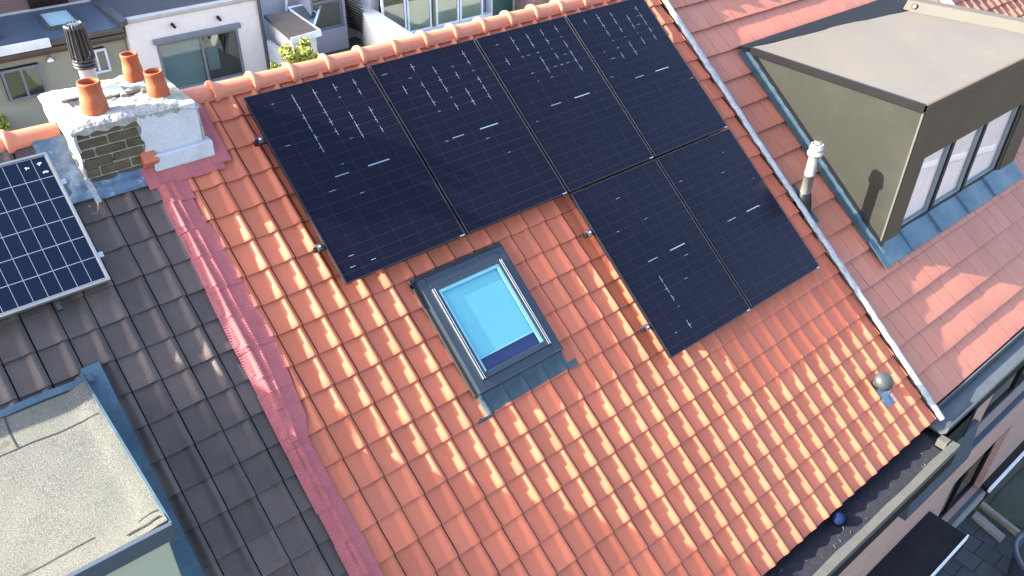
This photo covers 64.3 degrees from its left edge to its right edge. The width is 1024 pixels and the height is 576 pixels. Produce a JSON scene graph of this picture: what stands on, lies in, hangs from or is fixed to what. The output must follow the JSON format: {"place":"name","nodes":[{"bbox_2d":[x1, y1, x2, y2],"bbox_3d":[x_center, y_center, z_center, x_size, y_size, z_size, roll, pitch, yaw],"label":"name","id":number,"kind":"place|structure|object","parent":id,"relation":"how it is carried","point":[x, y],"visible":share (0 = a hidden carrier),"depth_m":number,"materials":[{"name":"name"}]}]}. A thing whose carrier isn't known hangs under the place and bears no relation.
{"place":"outdoors","nodes":[
{"label":"outdoors","id":0,"kind":"place"},
{"bbox_2d":[0,0,78,13],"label":"house","id":1,"kind":"structure","parent":0,"point":[6,6],"depth_m":22.54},
{"bbox_2d":[27,0,67,8],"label":"window","id":2,"kind":"structure","parent":1,"relation":"in","point":[33,4],"depth_m":22.75,"materials":[{"name":"black glass"}]},
{"bbox_2d":[0,0,127,130],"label":"house","id":3,"kind":"structure","parent":0,"point":[35,60],"depth_m":22.03,"materials":[{"name":"grey stone"}]},
{"bbox_2d":[0,62,47,101],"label":"window","id":4,"kind":"structure","parent":3,"relation":"in","point":[26,81],"depth_m":21.64,"materials":[{"name":"white glass"}]},
{"bbox_2d":[36,7,79,30],"bbox_3d":[-12.412,-7.361,22.322,0.840,0.242,1.100,-25,43,-32],"label":"roof window","id":5,"kind":"structure","parent":3,"relation":"in","point":[54,19],"depth_m":22.33,"materials":[{"name":"glass"}]},
{"bbox_2d":[89,46,111,73],"bbox_3d":[-11.480,-6.278,22.526,0.600,0.650,0.210,-25,43,-32],"label":"window","id":6,"kind":"structure","parent":3,"relation":"in","point":[103,62],"depth_m":22.61,"materials":[{"name":"white glass"}]},
{"bbox_2d":[266,37,1023,575],"bbox_3d":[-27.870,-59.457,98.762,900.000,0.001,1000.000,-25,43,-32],"label":"ground","id":7,"kind":"structure","parent":0,"point":[996,491],"depth_m":12.77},
{"bbox_2d":[0,113,12,131],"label":"shrub","id":8,"kind":"object","parent":7,"relation":"on","point":[4,123],"visible":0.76,"depth_m":21.57,"materials":[{"name":"green plant"}]},
{"bbox_2d":[0,122,348,575],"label":"terraced house","id":9,"kind":"structure","parent":7,"relation":"on","point":[138,436],"depth_m":5.37,"materials":[{"name":"tile"}]},
{"bbox_2d":[53,178,103,311],"bbox_3d":[-3.619,-0.034,5.131,1.880,0.572,0.725,-25,43,-32],"label":"mounting rail","id":10,"kind":"object","parent":9,"relation":"attached to","point":[57,302],"visible":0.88,"depth_m":5.57,"materials":[{"name":"metal"}]},
{"bbox_2d":[0,152,110,319],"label":"solar panel","id":11,"kind":"object","parent":10,"relation":"attached to","point":[48,253],"visible":1,"depth_m":5.44,"materials":[{"name":"blue glass"}]},
{"bbox_2d":[90,0,269,90],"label":"house","id":12,"kind":"structure","parent":7,"relation":"on","point":[185,44],"depth_m":23.97,"materials":[{"name":"paint"}]},
{"bbox_2d":[156,29,244,88],"bbox_3d":[-9.269,-6.835,24.326,2.440,1.430,0.210,-25,43,-32],"label":"window","id":13,"kind":"structure","parent":12,"relation":"in","point":[227,43],"depth_m":24.70,"materials":[{"name":"grey glass"}]},
{"bbox_2d":[287,4,320,52],"bbox_3d":[-6.540,-8.503,27.004,1.285,1.610,0.984,-25,43,-32],"label":"pergola","id":14,"kind":"object","parent":7,"relation":"on","point":[301,5],"visible":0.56,"depth_m":26.66,"materials":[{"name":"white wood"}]},
{"bbox_2d":[256,0,363,56],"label":"house","id":15,"kind":"structure","parent":7,"relation":"on","point":[339,23],"depth_m":27.34,"materials":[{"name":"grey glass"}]},
{"bbox_2d":[285,0,287,11],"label":"post","id":16,"kind":"object","parent":15,"relation":"attached to","point":[286,5],"visible":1,"depth_m":26.61,"materials":[{"name":"white metal"}]},
{"bbox_2d":[310,0,343,30],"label":"window","id":17,"kind":"structure","parent":15,"relation":"in","point":[330,15],"depth_m":27.29,"materials":[{"name":"grey glass"}]},
{"bbox_2d":[353,0,549,38],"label":"house","id":18,"kind":"structure","parent":7,"relation":"on","point":[413,16],"depth_m":29.02,"materials":[{"name":"white glass"}]},
{"bbox_2d":[378,0,406,29],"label":"window","id":19,"kind":"structure","parent":18,"relation":"in","point":[392,9],"depth_m":27.82,"materials":[{"name":"white glass"}]},
{"bbox_2d":[406,0,431,32],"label":"window","id":20,"kind":"structure","parent":18,"relation":"in","point":[418,14],"depth_m":28.53,"materials":[{"name":"white glass"}]},
{"bbox_2d":[432,0,458,26],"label":"window","id":21,"kind":"structure","parent":18,"relation":"in","point":[444,11],"depth_m":29.18,"materials":[{"name":"white glass"}]},
{"bbox_2d":[459,0,482,21],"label":"window","id":22,"kind":"structure","parent":18,"relation":"in","point":[468,9],"depth_m":29.83,"materials":[{"name":"white glass"}]},
{"bbox_2d":[493,0,512,15],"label":"door","id":23,"kind":"structure","parent":18,"relation":"in","point":[498,5],"depth_m":30.56,"materials":[{"name":"teal glass"}]},
{"bbox_2d":[37,0,959,575],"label":"terraced house","id":24,"kind":"structure","parent":7,"relation":"on","point":[519,394],"depth_m":6.54,"materials":[{"name":"tile"}]},
{"bbox_2d":[253,136,266,146],"bbox_3d":[-0.203,-1.943,7.607,4.686,0.168,0.114,-25,43,-32],"label":"mounting rail","id":25,"kind":"object","parent":24,"relation":"attached to","point":[259,141],"visible":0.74,"depth_m":6.35,"materials":[{"name":"metal"}]},
{"bbox_2d":[369,39,567,234],"bbox_3d":[-0.367,-1.382,7.206,1.134,0.038,1.718,-25,80,-32],"label":"solar panel","id":26,"kind":"object","parent":25,"relation":"attached to","point":[475,144],"visible":1,"depth_m":7.17,"materials":[{"name":"blue glass"}]},
{"bbox_2d":[475,16,653,192],"bbox_3d":[0.519,-1.801,7.815,1.134,0.038,1.718,-25,80,-32],"label":"solar panel","id":27,"kind":"object","parent":25,"relation":"on","point":[571,111],"visible":1,"depth_m":7.78,"materials":[{"name":"blue glass"}]},
{"bbox_2d":[565,0,727,157],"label":"solar panel","id":28,"kind":"object","parent":25,"relation":"attached to","point":[657,89],"visible":1,"depth_m":8.39,"materials":[{"name":"blue glass"}]},
{"bbox_2d":[312,243,325,253],"bbox_3d":[0.294,-1.102,7.463,4.686,0.168,0.114,-25,43,-32],"label":"mounting rail","id":29,"kind":"object","parent":24,"relation":"attached to","point":[318,248],"visible":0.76,"depth_m":6.21,"materials":[{"name":"metal"}]},
{"bbox_2d":[243,66,465,284],"bbox_3d":[-1.254,-0.964,6.596,1.134,0.038,1.718,-25,80,-32],"label":"solar panel","id":30,"kind":"object","parent":29,"relation":"attached to","point":[361,181],"visible":1,"depth_m":6.56,"materials":[{"name":"blue glass"}]},
{"bbox_2d":[408,242,578,423],"bbox_3d":[-0.152,0.307,6.669,1.070,0.809,1.022,-25,43,-32],"label":"roof window","id":31,"kind":"structure","parent":24,"relation":"in","point":[502,346],"depth_m":6.59,"materials":[{"name":"blue glass"}]},
{"bbox_2d":[583,230,592,238],"bbox_3d":[1.569,-0.865,7.962,2.373,0.167,0.115,-25,43,-32],"label":"mounting rail","id":32,"kind":"object","parent":24,"relation":"attached to","point":[587,233],"visible":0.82,"depth_m":7.31,"materials":[{"name":"metal"}]},
{"bbox_2d":[640,324,649,332],"bbox_3d":[2.064,-0.026,7.819,2.373,0.167,0.114,-25,43,-32],"label":"mounting rail","id":33,"kind":"object","parent":24,"relation":"attached to","point":[644,327],"visible":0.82,"depth_m":7.17,"materials":[{"name":"metal"}]},
{"bbox_2d":[569,159,750,358],"bbox_3d":[1.392,-0.320,7.562,1.134,0.036,1.718,-25,80,-32],"label":"solar panel","id":34,"kind":"object","parent":33,"relation":"attached to","point":[668,266],"visible":1,"depth_m":7.53,"materials":[{"name":"glass"}]},
{"bbox_2d":[656,128,819,308],"bbox_3d":[2.279,-0.739,8.171,1.134,0.036,1.718,-25,80,-32],"label":"solar panel","id":35,"kind":"object","parent":33,"relation":"attached to","point":[745,225],"visible":1,"depth_m":8.14,"materials":[{"name":"blue glass"}]},
{"bbox_2d":[831,512,846,525],"bbox_3d":[2.956,2.087,7.368,0.137,0.119,0.133,-25,43,-32],"label":"ball","id":36,"kind":"object","parent":24,"relation":"on","point":[838,518],"visible":1,"depth_m":7.33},
{"bbox_2d":[659,0,1023,575],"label":"terraced house","id":37,"kind":"structure","parent":7,"relation":"on","point":[890,133],"depth_m":9.28,"materials":[{"name":"tile"}]},
{"bbox_2d":[938,440,996,524],"bbox_3d":[6.295,2.734,11.480,1.780,1.400,0.350,-25,43,-32],"label":"window","id":38,"kind":"structure","parent":37,"relation":"in","point":[953,498],"depth_m":11.92,"materials":[{"name":"black glass"}]},
{"bbox_2d":[971,365,1023,450],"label":"window","id":39,"kind":"structure","parent":37,"relation":"in","point":[1018,379],"depth_m":10.42,"materials":[{"name":"black glass"}]},
{"bbox_2d":[980,440,1023,502],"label":"garden screen","id":40,"kind":"object","parent":7,"relation":"on","point":[996,477],"visible":0.96,"depth_m":12.48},
{"bbox_2d":[935,510,1014,575],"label":"patio","id":41,"kind":"structure","parent":0,"point":[987,555],"depth_m":11.60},
{"bbox_2d":[971,501,1020,542],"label":"garden bench","id":42,"kind":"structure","parent":41,"relation":"on","point":[997,534],"depth_m":11.99,"materials":[{"name":"wood"}]},
{"bbox_2d":[1007,530,1023,575],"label":"planter tub","id":43,"kind":"object","parent":41,"relation":"on","point":[1016,566],"visible":1,"depth_m":10.84,"materials":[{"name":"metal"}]},
{"bbox_2d":[938,0,1023,17],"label":"terraced house","id":44,"kind":"structure","parent":0,"point":[1014,8],"depth_m":12.31,"materials":[{"name":"brown tile"}]},
{"bbox_2d":[989,467,1023,529],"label":"garden soil","id":45,"kind":"structure","parent":0,"point":[1007,502],"depth_m":12.38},
{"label":"terrace","id":46,"kind":"structure","parent":0,"visible":0},
{"bbox_2d":[266,39,286,67],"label":"garden wall","id":47,"kind":"structure","parent":46,"relation":"on","point":[274,54],"depth_m":24.98,"materials":[{"name":"white paint"}]},
{"bbox_2d":[264,10,321,53],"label":"garden shed","id":48,"kind":"structure","parent":46,"relation":"on","point":[291,27],"depth_m":24.73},
{"bbox_2d":[270,36,318,68],"bbox_3d":[-6.208,-6.202,23.496,1.679,1.980,1.160,-25,43,-32],"label":"shrub","id":49,"kind":"object","parent":46,"relation":"on","point":[295,54],"visible":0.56,"depth_m":23.02,"materials":[{"name":"green plant"}]},
{"bbox_2d":[358,4,413,45],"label":"garden store","id":50,"kind":"structure","parent":46,"relation":"on","point":[378,27],"depth_m":26.30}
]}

